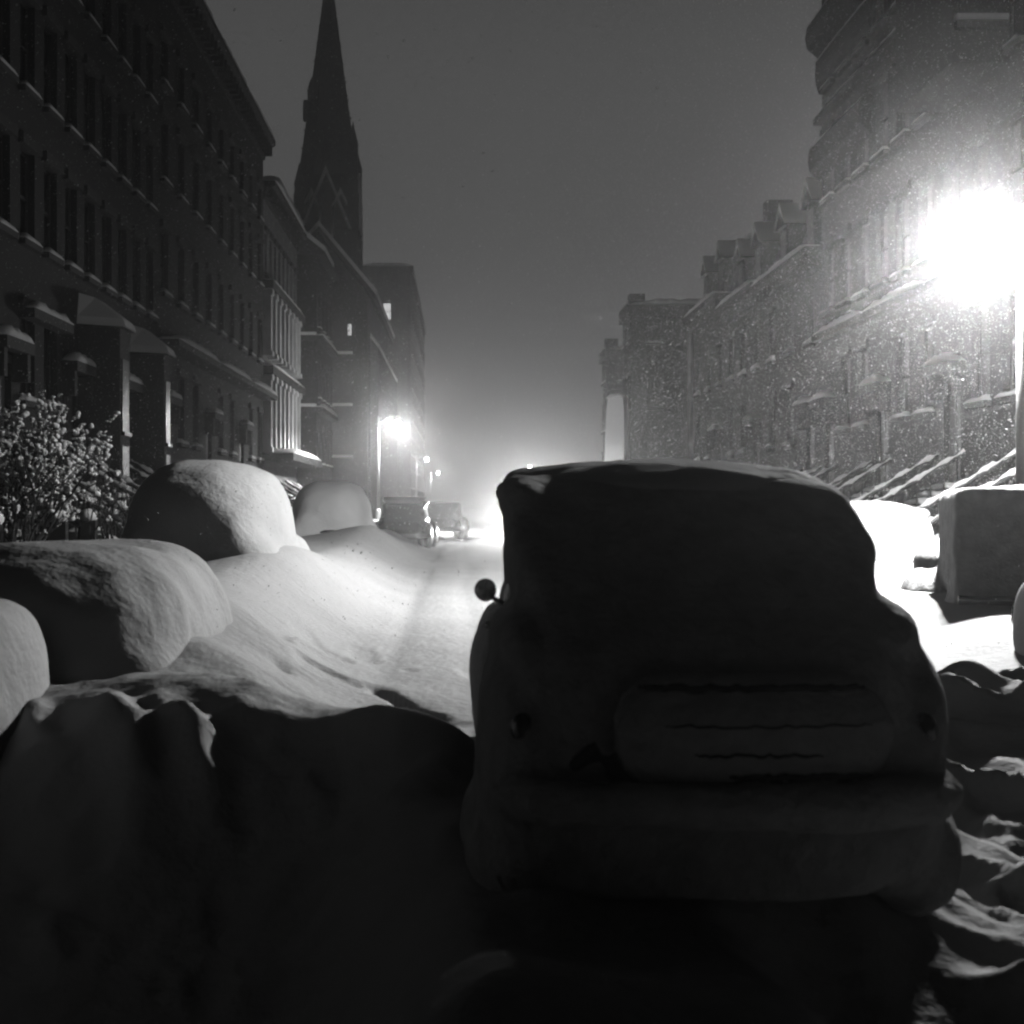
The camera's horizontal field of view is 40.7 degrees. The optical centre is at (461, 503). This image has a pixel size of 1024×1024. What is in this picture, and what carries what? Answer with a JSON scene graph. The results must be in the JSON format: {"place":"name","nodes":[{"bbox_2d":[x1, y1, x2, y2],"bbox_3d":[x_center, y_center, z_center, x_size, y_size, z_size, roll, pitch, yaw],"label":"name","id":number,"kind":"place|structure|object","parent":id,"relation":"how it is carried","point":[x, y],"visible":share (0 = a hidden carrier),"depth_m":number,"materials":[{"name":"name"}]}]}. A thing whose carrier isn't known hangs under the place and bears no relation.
{"place":"outdoors","nodes":[
{"label":"outdoors","id":0,"kind":"place"},
{"bbox_2d":[0,505,1023,1023],"bbox_3d":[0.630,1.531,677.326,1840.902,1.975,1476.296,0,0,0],"label":"ground","id":1,"kind":"structure","parent":0,"point":[250,813],"depth_m":6.92,"materials":[{"name":"white snow"}]},
{"bbox_2d":[0,599,49,760],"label":"parked car","id":2,"kind":"object","parent":1,"relation":"on","point":[24,673],"visible":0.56,"depth_m":7.95,"materials":[{"name":"grey paint"}]},
{"bbox_2d":[0,491,98,541],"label":"row house","id":3,"kind":"structure","parent":1,"relation":"on","point":[60,533],"depth_m":24.99,"materials":[{"name":"stone"}]},
{"bbox_2d":[0,387,120,542],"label":"shrub","id":4,"kind":"object","parent":1,"relation":"on","point":[16,480],"visible":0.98,"depth_m":22.24,"materials":[{"name":"grey plant"}]},
{"bbox_2d":[0,0,127,540],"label":"row house","id":5,"kind":"structure","parent":1,"relation":"on","point":[23,248],"depth_m":31.48,"materials":[{"name":"brick"}]},
{"bbox_2d":[0,111,18,238],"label":"window","id":6,"kind":"structure","parent":5,"relation":"in","point":[7,125],"depth_m":29.72,"materials":[{"name":"grey wood"}]},
{"bbox_2d":[0,0,18,83],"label":"window","id":7,"kind":"structure","parent":5,"relation":"in","point":[11,75],"depth_m":29.77,"materials":[{"name":"grey stone"}]},
{"bbox_2d":[18,298,42,409],"bbox_3d":[-9.831,-3.350,31.150,0.418,2.380,1.370,0,0,0],"label":"window","id":8,"kind":"structure","parent":5,"relation":"in","point":[32,400],"depth_m":31.07,"materials":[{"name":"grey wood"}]},
{"bbox_2d":[18,131,42,253],"bbox_3d":[-9.831,-7.000,31.150,0.418,2.480,1.370,0,0,0],"label":"window","id":9,"kind":"structure","parent":5,"relation":"in","point":[25,239],"depth_m":31.37,"materials":[{"name":"grey wood"}]},
{"bbox_2d":[18,0,42,106],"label":"window","id":10,"kind":"structure","parent":5,"relation":"in","point":[25,87],"depth_m":31.45,"materials":[{"name":"grey wood"}]},
{"bbox_2d":[42,328,64,414],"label":"window","id":11,"kind":"structure","parent":5,"relation":"in","point":[46,332],"depth_m":33.27,"materials":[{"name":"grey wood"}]},
{"bbox_2d":[42,151,64,266],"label":"window","id":12,"kind":"structure","parent":5,"relation":"in","point":[52,256],"depth_m":33.11,"materials":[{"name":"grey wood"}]},
{"bbox_2d":[42,5,64,126],"bbox_3d":[-9.831,-10.400,32.890,0.418,2.480,1.370,0,0,0],"label":"window","id":13,"kind":"structure","parent":5,"relation":"in","point":[47,14],"depth_m":33.11,"materials":[{"name":"black glass"}]},
{"bbox_2d":[61,0,139,538],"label":"row house","id":14,"kind":"structure","parent":1,"relation":"on","point":[89,68],"depth_m":35.61,"materials":[{"name":"brick"}]},
{"bbox_2d":[64,396,71,481],"bbox_3d":[-9.920,-1.700,34.630,0.160,2.600,1.150,0,0,0],"label":"door","id":15,"kind":"structure","parent":14,"relation":"in","point":[67,399],"depth_m":34.82,"materials":[{"name":"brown wood"}]},
{"bbox_2d":[63,169,84,277],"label":"window","id":16,"kind":"structure","parent":14,"relation":"in","point":[70,177],"depth_m":34.88,"materials":[{"name":"black glass"}]},
{"bbox_2d":[63,31,84,145],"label":"window","id":17,"kind":"structure","parent":14,"relation":"in","point":[71,42],"depth_m":34.86,"materials":[{"name":"black glass"}]},
{"bbox_2d":[83,185,101,288],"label":"window","id":18,"kind":"structure","parent":14,"relation":"in","point":[90,279],"depth_m":36.63,"materials":[{"name":"black glass"}]},
{"bbox_2d":[83,54,101,161],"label":"window","id":19,"kind":"structure","parent":14,"relation":"in","point":[88,62],"depth_m":36.63,"materials":[{"name":"black glass"}]},
{"bbox_2d":[83,0,101,35],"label":"window","id":20,"kind":"structure","parent":14,"relation":"in","point":[88,17],"depth_m":36.36,"materials":[{"name":"grey wood"}]},
{"bbox_2d":[100,200,117,298],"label":"window","id":21,"kind":"structure","parent":14,"relation":"in","point":[110,211],"depth_m":38.44,"materials":[{"name":"black glass"}]},
{"bbox_2d":[100,75,117,177],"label":"window","id":22,"kind":"structure","parent":14,"relation":"in","point":[108,167],"depth_m":38.37,"materials":[{"name":"grey wood"}]},
{"bbox_2d":[101,0,117,56],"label":"window","id":23,"kind":"structure","parent":14,"relation":"in","point":[105,39],"depth_m":38.38,"materials":[{"name":"grey wood"}]},
{"bbox_2d":[82,465,140,539],"bbox_3d":[-6.008,0.291,24.076,1.225,1.962,2.276,0,0,-29],"label":"shrub","id":24,"kind":"object","parent":1,"relation":"on","point":[111,511],"visible":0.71,"depth_m":23.98,"materials":[{"name":"grey plant"}]},
{"bbox_2d":[0,539,232,683],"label":"buried car","id":25,"kind":"object","parent":1,"relation":"on","point":[101,609],"visible":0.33,"depth_m":9.17,"materials":[{"name":"grey paint"}]},
{"bbox_2d":[115,0,175,501],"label":"row house","id":26,"kind":"structure","parent":1,"relation":"on","point":[132,277],"depth_m":41.15,"materials":[{"name":"brick"}]},
{"bbox_2d":[116,214,132,307],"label":"window","id":27,"kind":"structure","parent":26,"relation":"in","point":[124,222],"depth_m":40.08,"materials":[{"name":"grey wood"}]},
{"bbox_2d":[116,94,132,191],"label":"window","id":28,"kind":"structure","parent":26,"relation":"in","point":[122,180],"depth_m":40.07,"materials":[{"name":"grey wood"}]},
{"bbox_2d":[117,0,132,75],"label":"window","id":29,"kind":"structure","parent":26,"relation":"in","point":[121,59],"depth_m":40.22,"materials":[{"name":"grey wood"}]},
{"bbox_2d":[131,226,146,315],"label":"window","id":30,"kind":"structure","parent":26,"relation":"in","point":[137,233],"depth_m":41.88,"materials":[{"name":"grey wood"}]},
{"bbox_2d":[131,111,146,204],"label":"window","id":31,"kind":"structure","parent":26,"relation":"in","point":[135,117],"depth_m":41.83,"materials":[{"name":"grey wood"}]},
{"bbox_2d":[131,4,146,93],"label":"window","id":32,"kind":"structure","parent":26,"relation":"in","point":[135,11],"depth_m":41.75,"materials":[{"name":"grey wood"}]},
{"bbox_2d":[144,237,158,322],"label":"window","id":33,"kind":"structure","parent":26,"relation":"in","point":[151,316],"depth_m":43.47,"materials":[{"name":"grey wood"}]},
{"bbox_2d":[144,127,158,215],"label":"window","id":34,"kind":"structure","parent":26,"relation":"in","point":[149,134],"depth_m":43.47,"materials":[{"name":"grey wood"}]},
{"bbox_2d":[144,24,158,109],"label":"window","id":35,"kind":"structure","parent":26,"relation":"in","point":[148,30],"depth_m":43.38,"materials":[{"name":"grey wood"}]},
{"bbox_2d":[156,0,221,463],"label":"row house","id":36,"kind":"structure","parent":1,"relation":"on","point":[168,242],"depth_m":48.35,"materials":[{"name":"brick"}]},
{"bbox_2d":[159,219,173,301],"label":"window","id":37,"kind":"structure","parent":36,"relation":"in","point":[166,227],"depth_m":45.86,"materials":[{"name":"grey wood"}]},
{"bbox_2d":[159,105,173,191],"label":"window","id":38,"kind":"structure","parent":36,"relation":"in","point":[163,111],"depth_m":45.76,"materials":[{"name":"grey wood"}]},
{"bbox_2d":[159,22,173,96],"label":"window","id":39,"kind":"structure","parent":36,"relation":"in","point":[164,82],"depth_m":45.64,"materials":[{"name":"grey stone"}]},
{"bbox_2d":[176,369,189,447],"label":"window","id":40,"kind":"structure","parent":36,"relation":"in","point":[183,374],"depth_m":48.36,"materials":[{"name":"grey wood"}]},
{"bbox_2d":[176,235,189,312],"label":"window","id":41,"kind":"structure","parent":36,"relation":"in","point":[182,306],"depth_m":48.53,"materials":[{"name":"grey wood"}]},
{"bbox_2d":[176,128,189,208],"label":"window","id":42,"kind":"structure","parent":36,"relation":"in","point":[181,199],"depth_m":48.51,"materials":[{"name":"grey wood"}]},
{"bbox_2d":[176,49,189,118],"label":"window","id":43,"kind":"structure","parent":36,"relation":"in","point":[185,113],"depth_m":48.36,"materials":[{"name":"grey wood"}]},
{"bbox_2d":[192,376,203,450],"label":"window","id":44,"kind":"structure","parent":36,"relation":"in","point":[196,446],"depth_m":51.16,"materials":[{"name":"grey stone"}]},
{"bbox_2d":[192,249,203,322],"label":"window","id":45,"kind":"structure","parent":36,"relation":"in","point":[195,254],"depth_m":51.12,"materials":[{"name":"grey wood"}]},
{"bbox_2d":[192,148,203,223],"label":"window","id":46,"kind":"structure","parent":36,"relation":"in","point":[195,153],"depth_m":51.03,"materials":[{"name":"grey wood"}]},
{"bbox_2d":[192,73,203,138],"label":"window","id":47,"kind":"structure","parent":36,"relation":"in","point":[196,81],"depth_m":50.95,"materials":[{"name":"grey wood"}]},
{"bbox_2d":[120,460,309,560],"bbox_3d":[-3.469,0.726,19.486,2.621,2.670,5.418,0,0,1],"label":"buried car","id":48,"kind":"object","parent":1,"relation":"on","point":[203,494],"visible":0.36,"depth_m":17.64,"materials":[{"name":"grey paint"}]},
{"bbox_2d":[202,31,292,509],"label":"row house","id":49,"kind":"structure","parent":1,"relation":"on","point":[215,194],"depth_m":55.66,"materials":[{"name":"brick"}]},
{"bbox_2d":[205,262,215,331],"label":"window","id":50,"kind":"structure","parent":49,"relation":"in","point":[208,266],"depth_m":53.83,"materials":[{"name":"grey wood"}]},
{"bbox_2d":[205,166,215,237],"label":"window","id":51,"kind":"structure","parent":49,"relation":"in","point":[209,172],"depth_m":53.68,"materials":[{"name":"grey wood"}]},
{"bbox_2d":[205,95,215,156],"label":"window","id":52,"kind":"structure","parent":49,"relation":"in","point":[208,145],"depth_m":53.61,"materials":[{"name":"grey wood"}]},
{"bbox_2d":[237,93,293,506],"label":"row house","id":53,"kind":"structure","parent":1,"relation":"on","point":[262,140],"depth_m":63.69,"materials":[{"name":"stone"}]},
{"bbox_2d":[262,176,321,501],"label":"pilaster house","id":54,"kind":"structure","parent":1,"relation":"on","point":[277,232],"depth_m":73.12,"materials":[{"name":"stone"}]},
{"bbox_2d":[297,231,339,490],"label":"corner house","id":55,"kind":"structure","parent":1,"relation":"on","point":[319,387],"depth_m":83.00,"materials":[{"name":"brick"}]},
{"bbox_2d":[292,481,376,535],"bbox_3d":[-3.550,0.700,38.300,2.639,2.675,5.439,0,0,0],"label":"buried car","id":56,"kind":"object","parent":1,"relation":"on","point":[335,498],"visible":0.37,"depth_m":36.39,"materials":[{"name":"grey paint"}]},
{"bbox_2d":[293,0,397,518],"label":"church","id":57,"kind":"structure","parent":1,"relation":"on","point":[339,165],"depth_m":104.06,"materials":[{"name":"stone"}]},
{"bbox_2d":[375,415,401,519],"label":"street lamp","id":58,"kind":"object","parent":1,"relation":"on","point":[397,418],"visible":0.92,"depth_m":74.94,"materials":[{"name":"grey metal"}]},
{"bbox_2d":[363,263,425,496],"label":"apartment block","id":59,"kind":"structure","parent":1,"relation":"on","point":[413,368],"depth_m":150.00,"materials":[{"name":"brick"}]},
{"bbox_2d":[375,497,438,547],"bbox_3d":[-1.979,0.712,49.317,2.140,1.897,4.860,0,0,3],"label":"stuck car","id":60,"kind":"object","parent":1,"relation":"on","point":[423,535],"visible":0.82,"depth_m":47.65,"materials":[{"name":"grey paint"}]},
{"bbox_2d":[427,502,468,539],"bbox_3d":[-0.788,0.802,63.314,2.140,1.777,4.860,0,0,4],"label":"stuck car","id":61,"kind":"object","parent":1,"relation":"on","point":[457,529],"visible":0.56,"depth_m":61.57,"materials":[{"name":"grey paint"}]},
{"bbox_2d":[599,339,623,460],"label":"house","id":62,"kind":"structure","parent":1,"relation":"on","point":[609,364],"depth_m":97.00,"materials":[{"name":"brick"}]},
{"bbox_2d":[604,393,627,460],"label":"white wall","id":63,"kind":"structure","parent":1,"relation":"on","point":[622,439],"depth_m":78.37,"materials":[{"name":"white paint"}]},
{"bbox_2d":[619,294,701,459],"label":"flat roofed house","id":64,"kind":"structure","parent":1,"relation":"on","point":[658,421],"depth_m":80.00,"materials":[{"name":"brick"}]},
{"bbox_2d":[644,439,664,458],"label":"window","id":65,"kind":"structure","parent":64,"relation":"in","point":[656,446],"depth_m":79.94,"materials":[{"name":"grey wood"}]},
{"bbox_2d":[644,373,664,411],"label":"window","id":66,"kind":"structure","parent":64,"relation":"in","point":[653,378],"depth_m":79.94,"materials":[{"name":"grey wood"}]},
{"bbox_2d":[645,317,663,345],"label":"window","id":67,"kind":"structure","parent":64,"relation":"in","point":[657,326],"depth_m":79.94,"materials":[{"name":"grey wood"}]},
{"bbox_2d":[459,459,962,915],"bbox_3d":[1.077,0.779,7.480,2.169,2.057,4.773,0,0,0],"label":"parked car","id":68,"kind":"object","parent":1,"relation":"on","point":[707,679],"visible":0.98,"depth_m":5.48,"materials":[{"name":"grey paint"}]},
{"bbox_2d":[683,200,792,461],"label":"mansard house","id":69,"kind":"structure","parent":1,"relation":"on","point":[701,358],"depth_m":67.30,"materials":[{"name":"brick"}]},
{"bbox_2d":[714,222,779,464],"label":"mansard house","id":70,"kind":"structure","parent":1,"relation":"on","point":[743,423],"depth_m":59.19,"materials":[{"name":"brick"}]},
{"bbox_2d":[750,177,821,478],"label":"mansard house","id":71,"kind":"structure","parent":1,"relation":"on","point":[812,195],"depth_m":50.86,"materials":[{"name":"brick"}]},
{"bbox_2d":[765,305,775,366],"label":"window","id":72,"kind":"structure","parent":71,"relation":"in","point":[772,309],"depth_m":54.57,"materials":[{"name":"grey wood"}]},
{"bbox_2d":[782,380,794,448],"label":"window","id":73,"kind":"structure","parent":71,"relation":"in","point":[785,385],"depth_m":51.59,"materials":[{"name":"grey wood"}]},
{"bbox_2d":[782,294,794,358],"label":"window","id":74,"kind":"structure","parent":71,"relation":"in","point":[790,350],"depth_m":51.54,"materials":[{"name":"grey stone"}]},
{"bbox_2d":[802,281,814,349],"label":"window","id":75,"kind":"structure","parent":71,"relation":"in","point":[807,344],"depth_m":48.61,"materials":[{"name":"grey wood"}]},
{"bbox_2d":[805,0,871,499],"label":"row house","id":76,"kind":"structure","parent":1,"relation":"on","point":[853,33],"depth_m":44.10,"materials":[{"name":"stone"}]},
{"bbox_2d":[819,235,834,318],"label":"window","id":77,"kind":"structure","parent":76,"relation":"in","point":[827,312],"depth_m":46.30,"materials":[{"name":"grey wood"}]},
{"bbox_2d":[819,119,834,206],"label":"window","id":78,"kind":"structure","parent":76,"relation":"in","point":[830,194],"depth_m":46.17,"materials":[{"name":"grey wood"}]},
{"bbox_2d":[834,347,851,433],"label":"window","id":79,"kind":"structure","parent":76,"relation":"in","point":[847,351],"depth_m":44.45,"materials":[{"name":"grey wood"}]},
{"bbox_2d":[834,223,851,310],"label":"window","id":80,"kind":"structure","parent":76,"relation":"in","point":[848,227],"depth_m":44.39,"materials":[{"name":"grey stone"}]},
{"bbox_2d":[834,102,851,193],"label":"window","id":81,"kind":"structure","parent":76,"relation":"in","point":[844,183],"depth_m":44.29,"materials":[{"name":"grey stone"}]},
{"bbox_2d":[851,339,869,430],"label":"window","id":82,"kind":"structure","parent":76,"relation":"in","point":[865,344],"depth_m":42.43,"materials":[{"name":"grey wood"}]},
{"bbox_2d":[851,210,869,301],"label":"window","id":83,"kind":"structure","parent":76,"relation":"in","point":[856,221],"depth_m":42.53,"materials":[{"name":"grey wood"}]},
{"bbox_2d":[851,84,869,179],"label":"window","id":84,"kind":"structure","parent":76,"relation":"in","point":[863,91],"depth_m":42.29,"materials":[{"name":"grey wood"}]},
{"bbox_2d":[829,0,938,503],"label":"row house","id":85,"kind":"structure","parent":1,"relation":"on","point":[884,63],"depth_m":38.88,"materials":[{"name":"stone"}]},
{"bbox_2d":[869,0,888,37],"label":"window","id":86,"kind":"structure","parent":85,"relation":"in","point":[884,17],"depth_m":40.44,"materials":[{"name":"grey wood"}]},
{"bbox_2d":[869,196,889,292],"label":"window","id":87,"kind":"structure","parent":85,"relation":"in","point":[884,201],"depth_m":40.52,"materials":[{"name":"grey wood"}]},
{"bbox_2d":[869,63,889,164],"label":"window","id":88,"kind":"structure","parent":85,"relation":"in","point":[885,68],"depth_m":40.52,"materials":[{"name":"grey wood"}]},
{"bbox_2d":[881,411,887,482],"bbox_3d":[12.420,-1.700,40.292,0.160,2.600,1.150,0,0,0],"label":"door","id":89,"kind":"structure","parent":85,"relation":"in","point":[884,415],"depth_m":40.42,"materials":[{"name":"grey wood"}]},
{"bbox_2d":[889,323,910,423],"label":"window","id":90,"kind":"structure","parent":85,"relation":"in","point":[905,416],"depth_m":38.62,"materials":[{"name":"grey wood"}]},
{"bbox_2d":[889,180,910,282],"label":"window","id":91,"kind":"structure","parent":85,"relation":"in","point":[903,188],"depth_m":38.62,"materials":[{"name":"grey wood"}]},
{"bbox_2d":[889,53,910,148],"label":"window","id":92,"kind":"structure","parent":85,"relation":"in","point":[906,133],"depth_m":38.61,"materials":[{"name":"grey wood"}]},
{"bbox_2d":[911,313,935,419],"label":"window","id":93,"kind":"structure","parent":85,"relation":"in","point":[922,321],"depth_m":36.65,"materials":[{"name":"grey stone"}]},
{"bbox_2d":[911,163,935,270],"bbox_3d":[12.330,-7.550,36.458,0.420,2.580,1.470,0,0,0],"label":"window","id":94,"kind":"structure","parent":85,"relation":"in","point":[930,259],"depth_m":36.69,"materials":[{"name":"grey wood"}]},
{"bbox_2d":[850,501,934,562],"bbox_3d":[7.806,1.158,26.901,2.615,2.424,5.443,0,0,0],"label":"parked car","id":95,"kind":"object","parent":1,"relation":"on","point":[895,531],"visible":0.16,"depth_m":24.86,"materials":[{"name":"grey paint"}]},
{"bbox_2d":[851,0,1023,534],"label":"row house","id":96,"kind":"structure","parent":1,"relation":"on","point":[938,368],"depth_m":32.74,"materials":[{"name":"brick"}]},
{"bbox_2d":[936,143,961,258],"bbox_3d":[12.330,-7.550,34.542,0.420,2.580,1.470,0,0,0],"label":"window","id":97,"kind":"structure","parent":96,"relation":"in","point":[941,253],"depth_m":34.73,"materials":[{"name":"grey wood"}]},
{"bbox_2d":[949,396,960,482],"bbox_3d":[12.420,-1.700,34.542,0.160,2.600,1.150,0,0,0],"label":"door","id":98,"kind":"structure","parent":96,"relation":"in","point":[955,416],"depth_m":34.69,"materials":[{"name":"grey wood"}]},
{"bbox_2d":[963,290,992,409],"bbox_3d":[12.330,-3.600,32.625,0.420,2.680,1.470,0,0,0],"label":"window","id":99,"kind":"structure","parent":96,"relation":"in","point":[980,402],"depth_m":32.84,"materials":[{"name":"grey wood"}]},
{"bbox_2d":[963,122,992,244],"bbox_3d":[12.330,-7.550,32.625,0.420,2.580,1.470,0,0,0],"label":"window","id":100,"kind":"structure","parent":96,"relation":"in","point":[983,157],"depth_m":32.87,"materials":[{"name":"grey wood"}]},
{"bbox_2d":[994,278,1016,403],"bbox_3d":[12.330,-3.600,30.708,0.420,2.680,1.470,0,0,0],"label":"window","id":101,"kind":"structure","parent":96,"relation":"in","point":[1002,397],"depth_m":31.14,"materials":[{"name":"grey wood"}]},
{"bbox_2d":[994,97,1023,228],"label":"window","id":102,"kind":"structure","parent":96,"relation":"in","point":[1010,112],"depth_m":30.93,"materials":[{"name":"grey wood"}]},
{"bbox_2d":[1002,0,1023,54],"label":"window","id":103,"kind":"structure","parent":96,"relation":"in","point":[1017,27],"depth_m":30.82,"materials":[{"name":"grey wood"}]},
{"bbox_2d":[900,484,1023,605],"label":"panel van","id":104,"kind":"object","parent":1,"relation":"on","point":[955,548],"visible":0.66,"depth_m":17.67,"materials":[{"name":"grey paint"}]},
{"bbox_2d":[915,237,1016,537],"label":"row house","id":105,"kind":"structure","parent":1,"relation":"on","point":[929,503],"depth_m":29.68,"materials":[{"name":"brick"}]},
{"bbox_2d":[965,202,1023,484],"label":"street lamp","id":106,"kind":"object","parent":1,"relation":"on","point":[974,217],"visible":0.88,"depth_m":21.84,"materials":[{"name":"white metal"}]},
{"bbox_2d":[1011,583,1023,655],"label":"parked car","id":107,"kind":"object","parent":1,"relation":"on","point":[1017,613],"visible":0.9,"depth_m":13.68,"materials":[{"name":"grey paint"}]},
{"bbox_2d":[0,0,1023,662],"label":"falling snow","id":108,"kind":"structure","parent":0,"point":[644,266],"depth_m":25.95,"materials":[{"name":"white snow"}]},
{"bbox_2d":[205,0,821,504],"label":"sky","id":109,"kind":"structure","parent":0,"point":[403,24],"materials":[{"name":"grey"}]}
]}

